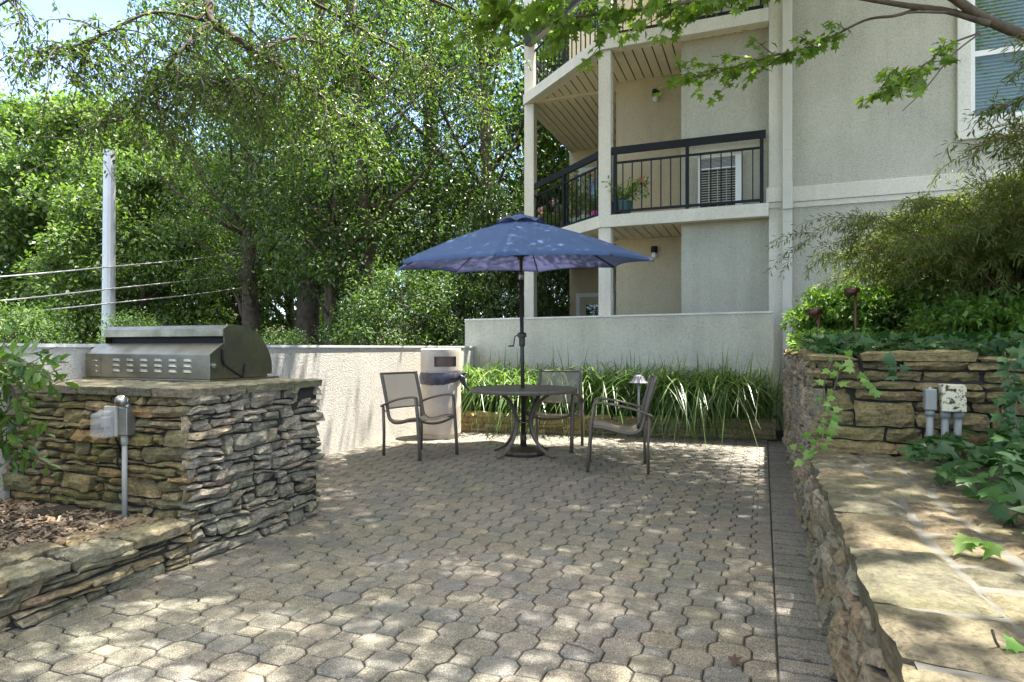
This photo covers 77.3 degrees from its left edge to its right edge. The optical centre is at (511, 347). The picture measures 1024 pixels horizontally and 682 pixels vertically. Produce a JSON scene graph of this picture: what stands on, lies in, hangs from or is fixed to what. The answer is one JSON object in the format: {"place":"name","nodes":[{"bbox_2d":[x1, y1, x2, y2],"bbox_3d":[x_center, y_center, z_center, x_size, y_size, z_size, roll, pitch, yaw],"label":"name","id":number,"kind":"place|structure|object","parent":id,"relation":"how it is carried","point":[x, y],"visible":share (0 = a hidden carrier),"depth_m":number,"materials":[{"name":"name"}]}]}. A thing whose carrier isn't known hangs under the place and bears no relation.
{"place":"outdoors","nodes":[
{"label":"outdoors","id":0,"kind":"place"},
{"bbox_2d":[0,497,155,551],"bbox_3d":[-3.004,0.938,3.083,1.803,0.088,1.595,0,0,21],"label":"mulch","id":1,"kind":"object","parent":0,"point":[44,530],"visible":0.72,"depth_m":3.39,"materials":[{"name":"brown wood"}]},
{"bbox_2d":[0,317,79,487],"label":"glossy shrub","id":2,"kind":"object","parent":1,"relation":"on","point":[30,374],"visible":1,"depth_m":2.90,"materials":[{"name":"green plant"}]},
{"bbox_2d":[0,0,562,321],"label":"sky","id":3,"kind":"structure","parent":0,"point":[110,11],"materials":[{"name":"white"}]},
{"bbox_2d":[0,431,783,681],"bbox_3d":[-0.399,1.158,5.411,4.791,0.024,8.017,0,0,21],"label":"paving","id":4,"kind":"structure","parent":0,"point":[178,644],"depth_m":3.10,"materials":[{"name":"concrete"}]},
{"bbox_2d":[0,516,191,632],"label":"stone kerb","id":5,"kind":"structure","parent":4,"relation":"on","point":[39,582],"depth_m":2.91,"materials":[{"name":"beige stone"}]},
{"bbox_2d":[2,378,325,562],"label":"grill island","id":6,"kind":"structure","parent":4,"relation":"on","point":[221,466],"depth_m":3.69,"materials":[{"name":"stone"}]},
{"bbox_2d":[101,395,135,519],"bbox_3d":[-2.176,0.623,3.489,0.196,0.734,0.135,0,0,0],"label":"outdoor outlet","id":7,"kind":"object","parent":6,"relation":"attached to","point":[116,421],"visible":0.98,"depth_m":3.50,"materials":[{"name":"metal"}]},
{"bbox_2d":[82,325,278,381],"bbox_3d":[-2.280,0.033,4.434,1.152,0.365,0.615,0,0,21],"label":"gas grill","id":8,"kind":"object","parent":6,"relation":"on","point":[198,353],"visible":1,"depth_m":4.19,"materials":[{"name":"metal"}]},
{"bbox_2d":[380,371,458,460],"bbox_3d":[-1.014,0.708,6.896,0.666,0.886,0.606,0,0,38],"label":"patio chair","id":9,"kind":"object","parent":4,"relation":"on","point":[401,389],"visible":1,"depth_m":6.95,"materials":[{"name":"grey fabric"}]},
{"bbox_2d":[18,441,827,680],"bbox_3d":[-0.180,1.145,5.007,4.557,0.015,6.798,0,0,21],"label":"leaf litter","id":10,"kind":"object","parent":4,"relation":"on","point":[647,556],"visible":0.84,"depth_m":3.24,"materials":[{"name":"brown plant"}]},
{"bbox_2d":[419,348,467,438],"bbox_3d":[-0.915,0.578,8.265,0.560,1.145,0.577,0,0,-20],"label":"litter bin","id":11,"kind":"object","parent":4,"relation":"on","point":[441,373],"visible":0.99,"depth_m":8.05,"materials":[{"name":"beige concrete"}]},
{"bbox_2d":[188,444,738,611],"bbox_3d":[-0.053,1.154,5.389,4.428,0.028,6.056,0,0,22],"label":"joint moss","id":12,"kind":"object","parent":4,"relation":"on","point":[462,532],"visible":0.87,"depth_m":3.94,"materials":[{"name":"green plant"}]},
{"bbox_2d":[470,385,576,459],"bbox_3d":[0.124,0.792,6.907,1.154,0.724,1.154,0,0,0],"label":"patio table","id":13,"kind":"object","parent":4,"relation":"on","point":[506,391],"visible":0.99,"depth_m":6.76,"materials":[{"name":"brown metal"}]},
{"bbox_2d":[396,211,653,457],"bbox_3d":[0.090,-0.158,6.850,2.593,2.615,2.593,0,0,33],"label":"patio umbrella","id":14,"kind":"object","parent":4,"relation":"on","point":[520,242],"visible":0.98,"depth_m":6.57,"materials":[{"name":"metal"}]},
{"bbox_2d":[525,370,584,452],"bbox_3d":[0.488,0.708,7.361,0.606,0.886,0.666,0,0,18],"label":"patio chair","id":15,"kind":"object","parent":4,"relation":"on","point":[572,378],"visible":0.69,"depth_m":7.56,"materials":[{"name":"grey fabric"}]},
{"bbox_2d":[565,641,593,651],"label":"fallen twig","id":16,"kind":"object","parent":4,"relation":"on","point":[579,646],"visible":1,"depth_m":2.45,"materials":[{"name":"wood"}]},
{"bbox_2d":[461,410,775,439],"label":"planter wall","id":17,"kind":"structure","parent":4,"relation":"on","point":[554,426],"depth_m":8.37,"materials":[{"name":"stone"}]},
{"bbox_2d":[586,374,657,473],"bbox_3d":[1.053,0.708,6.134,0.666,0.886,0.606,0,0,9],"label":"patio chair","id":18,"kind":"object","parent":4,"relation":"on","point":[620,429],"visible":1,"depth_m":5.89,"materials":[{"name":"grey metal"}]},
{"bbox_2d":[727,653,743,667],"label":"fallen leaf","id":19,"kind":"object","parent":4,"relation":"on","point":[734,659],"visible":1,"depth_m":2.32,"materials":[{"name":"brown plant"}]},
{"bbox_2d":[768,441,837,681],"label":"paving border","id":20,"kind":"object","parent":4,"relation":"on","point":[791,595],"visible":0.7,"depth_m":3.01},
{"bbox_2d":[958,467,1023,516],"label":"ivy bed soil","id":21,"kind":"structure","parent":0,"point":[978,471],"depth_m":2.94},
{"bbox_2d":[895,417,1023,533],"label":"ivy ground cover","id":22,"kind":"object","parent":21,"relation":"on","point":[1009,466],"visible":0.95,"depth_m":2.62,"materials":[{"name":"green plant"}]},
{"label":"ground","id":23,"kind":"structure","parent":0,"visible":0},
{"bbox_2d":[0,180,75,329],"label":"broadleaf tree","id":24,"kind":"object","parent":23,"relation":"on","point":[17,256],"depth_m":34.41,"materials":[{"name":"green plant"}]},
{"bbox_2d":[0,293,77,343],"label":"leafy shrub","id":25,"kind":"object","parent":23,"relation":"on","point":[28,322],"visible":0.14,"depth_m":10.85,"materials":[{"name":"green plant"}]},
{"bbox_2d":[0,297,84,343],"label":"leafy shrub","id":26,"kind":"object","parent":23,"relation":"on","point":[70,332],"visible":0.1,"depth_m":13.02,"materials":[{"name":"green plant"}]},
{"bbox_2d":[0,87,137,341],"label":"sunlit tree","id":27,"kind":"object","parent":23,"relation":"on","point":[14,117],"visible":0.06,"depth_m":24.51,"materials":[{"name":"green plant"}]},
{"bbox_2d":[101,149,115,342],"bbox_3d":[-9.467,-1.135,14.995,0.310,6.972,0.310,0,0,0],"label":"utility pole","id":28,"kind":"object","parent":23,"relation":"on","point":[108,255],"visible":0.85,"depth_m":14.89,"materials":[{"name":"silver metal"}]},
{"bbox_2d":[0,252,240,276],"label":"overhead cable","id":29,"kind":"object","parent":28,"relation":"attached to","point":[107,267],"visible":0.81,"depth_m":14.72,"materials":[{"name":"grey metal"}]},
{"bbox_2d":[3,269,271,300],"bbox_3d":[-9.292,-1.633,16.116,1.398,1.685,8.454,0,0,34],"label":"overhead cable","id":30,"kind":"object","parent":28,"relation":"attached to","point":[101,289],"visible":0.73,"depth_m":14.64,"materials":[{"name":"grey metal"}]},
{"bbox_2d":[20,285,258,312],"bbox_3d":[-9.424,-1.253,16.107,1.522,1.446,8.238,0,0,32],"label":"overhead cable","id":31,"kind":"object","parent":28,"relation":"attached to","point":[135,300],"visible":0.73,"depth_m":15.35,"materials":[{"name":"grey metal"}]},
{"bbox_2d":[64,306,166,343],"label":"leafy shrub","id":32,"kind":"object","parent":23,"relation":"on","point":[123,323],"visible":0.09,"depth_m":11.46,"materials":[{"name":"green plant"}]},
{"bbox_2d":[0,87,231,343],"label":"sunlit tree","id":33,"kind":"object","parent":23,"relation":"on","point":[21,198],"visible":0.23,"depth_m":21.08,"materials":[{"name":"green plant"}]},
{"bbox_2d":[12,142,240,343],"bbox_3d":[-11.458,-1.772,19.520,6.417,8.374,6.353,0,0,-31],"label":"sunlit tree","id":34,"kind":"object","parent":23,"relation":"on","point":[85,214],"visible":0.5,"depth_m":18.19,"materials":[{"name":"green plant"}]},
{"bbox_2d":[115,312,187,325],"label":"leafy shrub","id":35,"kind":"object","parent":23,"relation":"on","point":[157,321],"depth_m":13.51,"materials":[{"name":"green plant"}]},
{"bbox_2d":[123,128,232,316],"bbox_3d":[-16.429,-4.489,29.358,7.683,12.116,7.633,0,0,-13],"label":"sunlit tree","id":36,"kind":"object","parent":23,"relation":"on","point":[167,216],"depth_m":29.19,"materials":[{"name":"green plant"}]},
{"bbox_2d":[96,0,366,334],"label":"woodland tree","id":37,"kind":"object","parent":23,"relation":"on","point":[247,279],"visible":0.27,"depth_m":17.00,"materials":[{"name":"green plant"}]},
{"bbox_2d":[0,343,473,500],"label":"garden wall","id":38,"kind":"structure","parent":23,"relation":"on","point":[351,397],"depth_m":7.15,"materials":[{"name":"paint"}]},
{"bbox_2d":[186,180,296,340],"bbox_3d":[-15.846,-4.715,37.981,7.421,11.780,7.470,0,0,20],"label":"broadleaf tree","id":39,"kind":"object","parent":23,"relation":"on","point":[268,300],"visible":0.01,"depth_m":37.97,"materials":[{"name":"green plant"}]},
{"bbox_2d":[210,321,273,342],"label":"leafy shrub","id":40,"kind":"object","parent":23,"relation":"on","point":[249,328],"visible":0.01,"depth_m":12.20,"materials":[{"name":"green plant"}]},
{"bbox_2d":[152,52,339,325],"bbox_3d":[-9.238,-3.854,22.119,6.694,12.066,6.360,0,0,-40],"label":"woodland tree","id":41,"kind":"object","parent":23,"relation":"on","point":[232,304],"visible":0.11,"depth_m":21.70,"materials":[{"name":"green plant"}]},
{"bbox_2d":[256,322,315,344],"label":"leafy shrub","id":42,"kind":"object","parent":23,"relation":"on","point":[285,340],"visible":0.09,"depth_m":11.59,"materials":[{"name":"green plant"}]},
{"bbox_2d":[176,99,403,344],"bbox_3d":[-8.857,-4.118,26.192,9.529,12.562,9.626,0,0,-2],"label":"sunlit tree","id":43,"kind":"object","parent":23,"relation":"on","point":[286,319],"visible":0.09,"depth_m":24.20,"materials":[{"name":"green plant"}]},
{"bbox_2d":[125,0,464,344],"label":"woodland tree","id":44,"kind":"object","parent":23,"relation":"on","point":[307,315],"visible":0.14,"depth_m":17.08,"materials":[{"name":"green plant"}]},
{"bbox_2d":[142,0,482,344],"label":"woodland tree","id":45,"kind":"object","parent":23,"relation":"on","point":[241,169],"visible":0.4,"depth_m":14.40,"materials":[{"name":"green plant"}]},
{"bbox_2d":[246,94,423,344],"bbox_3d":[-3.886,-1.854,14.264,3.861,7.354,3.852,0,0,37],"label":"sapling tree","id":46,"kind":"object","parent":23,"relation":"on","point":[331,278],"visible":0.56,"depth_m":13.48,"materials":[{"name":"green plant"}]},
{"bbox_2d":[295,176,404,342],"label":"broadleaf tree","id":47,"kind":"object","parent":23,"relation":"on","point":[378,281],"depth_m":40.49,"materials":[{"name":"green plant"}]},
{"bbox_2d":[191,0,517,343],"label":"woodland tree","id":48,"kind":"object","parent":23,"relation":"on","point":[372,248],"visible":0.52,"depth_m":13.52,"materials":[{"name":"green plant"}]},
{"bbox_2d":[313,287,402,345],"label":"leafy shrub","id":49,"kind":"object","parent":23,"relation":"on","point":[348,318],"visible":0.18,"depth_m":12.35,"materials":[{"name":"green plant"}]},
{"bbox_2d":[0,0,743,206],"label":"elm tree","id":50,"kind":"object","parent":23,"relation":"on","point":[154,83],"visible":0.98,"depth_m":6.61,"materials":[{"name":"green plant"}]},
{"bbox_2d":[337,283,448,345],"bbox_3d":[-2.501,0.136,14.324,2.788,3.316,2.651,0,0,21],"label":"leafy shrub","id":51,"kind":"object","parent":23,"relation":"on","point":[406,299],"visible":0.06,"depth_m":14.18,"materials":[{"name":"green plant"}]},
{"bbox_2d":[329,255,475,345],"bbox_3d":[-2.054,-0.063,12.013,2.651,3.316,2.788,0,0,-41],"label":"leafy shrub","id":52,"kind":"object","parent":23,"relation":"on","point":[378,300],"visible":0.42,"depth_m":11.69,"materials":[{"name":"green plant"}]},
{"bbox_2d":[293,0,547,341],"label":"woodland tree","id":53,"kind":"object","parent":23,"relation":"on","point":[430,128],"visible":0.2,"depth_m":17.47,"materials":[{"name":"green plant"}]},
{"bbox_2d":[379,176,483,336],"bbox_3d":[-4.122,-4.601,37.907,8.086,11.834,8.198,0,0,3],"label":"broadleaf tree","id":54,"kind":"object","parent":23,"relation":"on","point":[419,215],"visible":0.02,"depth_m":36.52,"materials":[{"name":"green plant"}]},
{"bbox_2d":[328,0,551,333],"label":"woodland tree","id":55,"kind":"object","parent":23,"relation":"on","point":[455,106],"visible":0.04,"depth_m":20.57,"materials":[{"name":"green plant"}]},
{"bbox_2d":[426,333,464,343],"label":"undergrowth","id":56,"kind":"object","parent":23,"relation":"on","point":[430,336],"depth_m":11.67,"materials":[{"name":"green plant"}]},
{"bbox_2d":[381,270,517,345],"bbox_3d":[-1.236,-0.239,13.404,3.030,3.604,2.882,0,0,-14],"label":"leafy shrub","id":57,"kind":"object","parent":23,"relation":"on","point":[471,297],"visible":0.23,"depth_m":12.83,"materials":[{"name":"green plant"}]},
{"bbox_2d":[335,0,596,317],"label":"woodland tree","id":58,"kind":"object","parent":23,"relation":"on","point":[505,155],"visible":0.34,"depth_m":15.71,"materials":[{"name":"green plant"}]},
{"bbox_2d":[428,166,563,345],"bbox_3d":[-0.365,-1.171,13.581,2.882,5.406,3.030,0,0,13],"label":"leafy shrub","id":59,"kind":"object","parent":23,"relation":"on","point":[542,303],"visible":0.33,"depth_m":13.32,"materials":[{"name":"green plant"}]},
{"bbox_2d":[395,0,596,295],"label":"woodland tree","id":60,"kind":"object","parent":23,"relation":"on","point":[512,138],"visible":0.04,"depth_m":19.55,"materials":[{"name":"green plant"}]},
{"bbox_2d":[434,177,570,341],"bbox_3d":[-0.265,-1.103,14.818,3.030,5.406,2.882,0,0,-23],"label":"leafy shrub","id":61,"kind":"object","parent":23,"relation":"on","point":[512,288],"visible":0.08,"depth_m":14.51,"materials":[{"name":"green plant"}]},
{"bbox_2d":[502,185,566,316],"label":"broadleaf tree","id":62,"kind":"object","parent":23,"relation":"on","point":[552,279],"visible":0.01,"depth_m":42.13,"materials":[{"name":"green plant"}]},
{"bbox_2d":[476,0,596,314],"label":"woodland tree","id":63,"kind":"object","parent":23,"relation":"on","point":[519,100],"visible":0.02,"depth_m":17.37,"materials":[{"name":"green plant"}]},
{"bbox_2d":[504,220,568,316],"bbox_3d":[1.377,-1.169,17.488,3.030,5.406,2.882,0,0,40],"label":"leafy shrub","id":64,"kind":"object","parent":23,"relation":"on","point":[563,311],"visible":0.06,"depth_m":17.12,"materials":[{"name":"green plant"}]},
{"bbox_2d":[465,311,773,417],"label":"terrace wall","id":65,"kind":"structure","parent":23,"relation":"on","point":[606,338],"depth_m":9.44,"materials":[{"name":"paint"}]},
{"bbox_2d":[523,0,1023,430],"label":"apartment building","id":66,"kind":"structure","parent":23,"relation":"on","point":[738,178],"depth_m":9.21,"materials":[{"name":"paint"}]},
{"bbox_2d":[523,4,558,46],"bbox_3d":[0.528,-5.833,11.405,0.400,0.505,1.135,0,0,-25],"label":"railing planter","id":67,"kind":"object","parent":66,"relation":"attached to","point":[539,34],"visible":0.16,"depth_m":11.51,"materials":[{"name":"grey plant"}]},
{"bbox_2d":[537,205,566,226],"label":"potted plant","id":68,"kind":"object","parent":66,"relation":"on","point":[549,218],"visible":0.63,"depth_m":11.70,"materials":[{"name":"green plant"}]},
{"bbox_2d":[550,198,581,225],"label":"potted plant","id":69,"kind":"object","parent":66,"relation":"on","point":[557,208],"visible":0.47,"depth_m":11.38,"materials":[{"name":"green plant"}]},
{"bbox_2d":[559,165,596,222],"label":"potted plant","id":70,"kind":"object","parent":66,"relation":"on","point":[578,211],"visible":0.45,"depth_m":11.12,"materials":[{"name":"green plant"}]},
{"bbox_2d":[568,178,596,218],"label":"potted plant","id":71,"kind":"object","parent":66,"relation":"on","point":[582,206],"visible":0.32,"depth_m":10.87,"materials":[{"name":"green plant"}]},
{"bbox_2d":[578,167,596,214],"bbox_3d":[2.189,-3.125,14.589,1.400,2.050,0.038,0,0,21],"label":"balcony door","id":72,"kind":"structure","parent":66,"relation":"in","point":[581,170],"depth_m":14.78,"materials":[{"name":"white paint"}]},
{"bbox_2d":[581,194,596,214],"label":"potted plant","id":73,"kind":"object","parent":66,"relation":"on","point":[592,205],"visible":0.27,"depth_m":10.51,"materials":[{"name":"green plant"}]},
{"bbox_2d":[576,292,614,315],"bbox_3d":[1.910,-0.230,14.699,0.900,2.060,0.038,0,0,21],"label":"door","id":74,"kind":"structure","parent":66,"relation":"in","point":[587,304],"depth_m":14.75,"materials":[{"name":"white paint"}]},
{"bbox_2d":[596,175,649,213],"bbox_3d":[1.719,-2.339,9.894,0.833,0.698,0.836,0,0,0],"label":"geranium pot","id":75,"kind":"object","parent":66,"relation":"on","point":[627,204],"visible":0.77,"depth_m":9.79,"materials":[{"name":"green plant"}]},
{"bbox_2d":[957,0,1023,140],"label":"window","id":76,"kind":"structure","parent":66,"relation":"in","point":[966,69],"depth_m":8.16,"materials":[{"name":"glass"}]},
{"bbox_2d":[782,349,1023,543],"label":"retaining wall","id":77,"kind":"structure","parent":23,"relation":"on","point":[890,419],"depth_m":3.41,"materials":[{"name":"stone"}]},
{"bbox_2d":[793,353,838,467],"bbox_3d":[1.621,0.321,3.361,0.401,0.588,0.087,0,0,-33],"label":"ivy strand","id":78,"kind":"object","parent":77,"relation":"hanging from","point":[820,431],"visible":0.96,"depth_m":3.37,"materials":[{"name":"green plant"}]},
{"bbox_2d":[789,358,850,460],"bbox_3d":[1.606,0.315,3.312,0.390,0.523,0.090,0,0,-21],"label":"ivy strand","id":79,"kind":"object","parent":77,"relation":"hanging from","point":[833,425],"visible":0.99,"depth_m":3.33,"materials":[{"name":"green plant"}]},
{"bbox_2d":[841,349,883,397],"bbox_3d":[1.823,0.133,3.349,0.204,0.255,0.092,0,0,14],"label":"ivy strand","id":80,"kind":"object","parent":77,"relation":"attached to","point":[874,392],"visible":1,"depth_m":3.32,"materials":[{"name":"green plant"}]},
{"bbox_2d":[881,351,912,381],"bbox_3d":[1.947,0.096,3.260,0.146,0.157,0.080,0,0,-5],"label":"ivy strand","id":81,"kind":"object","parent":77,"relation":"hanging from","point":[888,359],"visible":1,"depth_m":3.24,"materials":[{"name":"green plant"}]},
{"bbox_2d":[938,384,966,463],"bbox_3d":[2.204,0.417,3.204,0.104,0.467,0.084,0,0,21],"label":"junction box","id":82,"kind":"object","parent":77,"relation":"attached to","point":[952,398],"visible":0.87,"depth_m":3.18,"materials":[{"name":"white metal"}]},
{"bbox_2d":[989,346,1023,442],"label":"ivy strand","id":83,"kind":"object","parent":77,"relation":"hanging from","point":[1009,398],"visible":0.87,"depth_m":2.97,"materials":[{"name":"green plant"}]},
{"bbox_2d":[1006,345,1023,437],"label":"ivy strand","id":84,"kind":"object","parent":77,"relation":"attached to","point":[1013,411],"visible":0.81,"depth_m":2.92,"materials":[{"name":"green plant"}]},
{"bbox_2d":[804,451,1023,681],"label":"seat wall","id":85,"kind":"structure","parent":23,"relation":"on","point":[903,593],"depth_m":1.75,"materials":[{"name":"stone"}]},
{"bbox_2d":[923,386,936,459],"bbox_3d":[2.122,0.423,3.249,0.052,0.454,0.060,0,0,21],"label":"switch box","id":86,"kind":"object","parent":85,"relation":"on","point":[930,400],"visible":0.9,"depth_m":3.23,"materials":[{"name":"grey plastic"}]},
{"bbox_2d":[950,531,1006,559],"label":"leaf","id":87,"kind":"object","parent":85,"relation":"on","point":[962,542],"visible":1,"depth_m":1.74,"materials":[{"name":"green plant"}]},
{"bbox_2d":[991,629,1023,653],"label":"ivy strand","id":88,"kind":"object","parent":85,"relation":"on","point":[1013,645],"visible":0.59,"depth_m":1.18,"materials":[{"name":"green plant"}]},
{"label":"shrub bed soil","id":89,"kind":"structure","parent":0,"visible":0},
{"bbox_2d":[439,0,1023,110],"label":"maple tree","id":90,"kind":"object","parent":89,"relation":"on","point":[501,12],"visible":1,"depth_m":4.16,"materials":[{"name":"green plant"}]},
{"bbox_2d":[808,308,822,332],"bbox_3d":[2.511,-0.126,5.290,0.109,0.412,0.081,0,0,0],"label":"path light","id":91,"kind":"object","parent":89,"relation":"on","point":[813,312],"visible":0.73,"depth_m":5.28,"materials":[{"name":"orange metal"}]},
{"bbox_2d":[786,325,879,353],"bbox_3d":[2.924,-0.054,6.055,0.594,0.266,3.088,0,0,21],"label":"creeper cover","id":92,"kind":"object","parent":89,"relation":"on","point":[795,344],"visible":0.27,"depth_m":5.17,"materials":[{"name":"green plant"}]},
{"bbox_2d":[844,287,859,342],"bbox_3d":[2.711,-0.202,5.090,0.109,0.564,0.081,0,0,0],"label":"path light","id":93,"kind":"object","parent":89,"relation":"on","point":[850,292],"visible":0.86,"depth_m":5.09,"materials":[{"name":"orange metal"}]},
{"bbox_2d":[779,275,928,339],"bbox_3d":[3.268,-0.282,6.004,1.428,0.786,1.316,0,0,0],"label":"bright shrub","id":94,"kind":"object","parent":89,"relation":"on","point":[837,309],"visible":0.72,"depth_m":5.71,"materials":[{"name":"green plant"}]},
{"bbox_2d":[763,152,1023,314],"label":"weeping shrub","id":95,"kind":"object","parent":89,"relation":"on","point":[936,242],"visible":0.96,"depth_m":4.88,"materials":[{"name":"green plant"}]},
{"bbox_2d":[798,327,1023,357],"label":"ivy ground cover","id":96,"kind":"object","parent":89,"relation":"on","point":[984,344],"visible":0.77,"depth_m":3.54,"materials":[{"name":"green plant"}]},
{"bbox_2d":[863,268,1020,333],"bbox_3d":[3.837,-0.307,5.787,1.717,0.836,1.773,0,0,26],"label":"bright shrub","id":97,"kind":"object","parent":89,"relation":"on","point":[925,299],"visible":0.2,"depth_m":5.32,"materials":[{"name":"green plant"}]},
{"bbox_2d":[881,282,1023,337],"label":"bright shrub","id":98,"kind":"object","parent":89,"relation":"on","point":[985,313],"visible":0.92,"depth_m":4.52,"materials":[{"name":"green plant"}]},
{"bbox_2d":[924,134,1023,253],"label":"weeping shrub","id":99,"kind":"object","parent":89,"relation":"on","point":[965,152],"visible":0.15,"depth_m":5.09,"materials":[{"name":"green plant"}]},
{"bbox_2d":[934,31,1023,191],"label":"laceleaf maple","id":100,"kind":"object","parent":89,"relation":"on","point":[1015,137],"visible":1,"depth_m":3.85,"materials":[{"name":"green plant"}]},
{"label":"planter soil","id":101,"kind":"structure","parent":0,"visible":0},
{"bbox_2d":[454,342,784,446],"bbox_3d":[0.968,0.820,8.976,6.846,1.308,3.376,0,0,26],"label":"liriope grass","id":102,"kind":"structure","parent":101,"relation":"on","point":[695,396],"depth_m":8.27,"materials":[{"name":"green plant"}]},
{"bbox_2d":[629,373,646,417],"bbox_3d":[1.574,0.632,7.950,0.234,0.636,0.234,0,0,22],"label":"path light","id":103,"kind":"object","parent":101,"relation":"on","point":[638,379],"visible":0.94,"depth_m":7.92,"materials":[{"name":"grey metal"}]}
]}

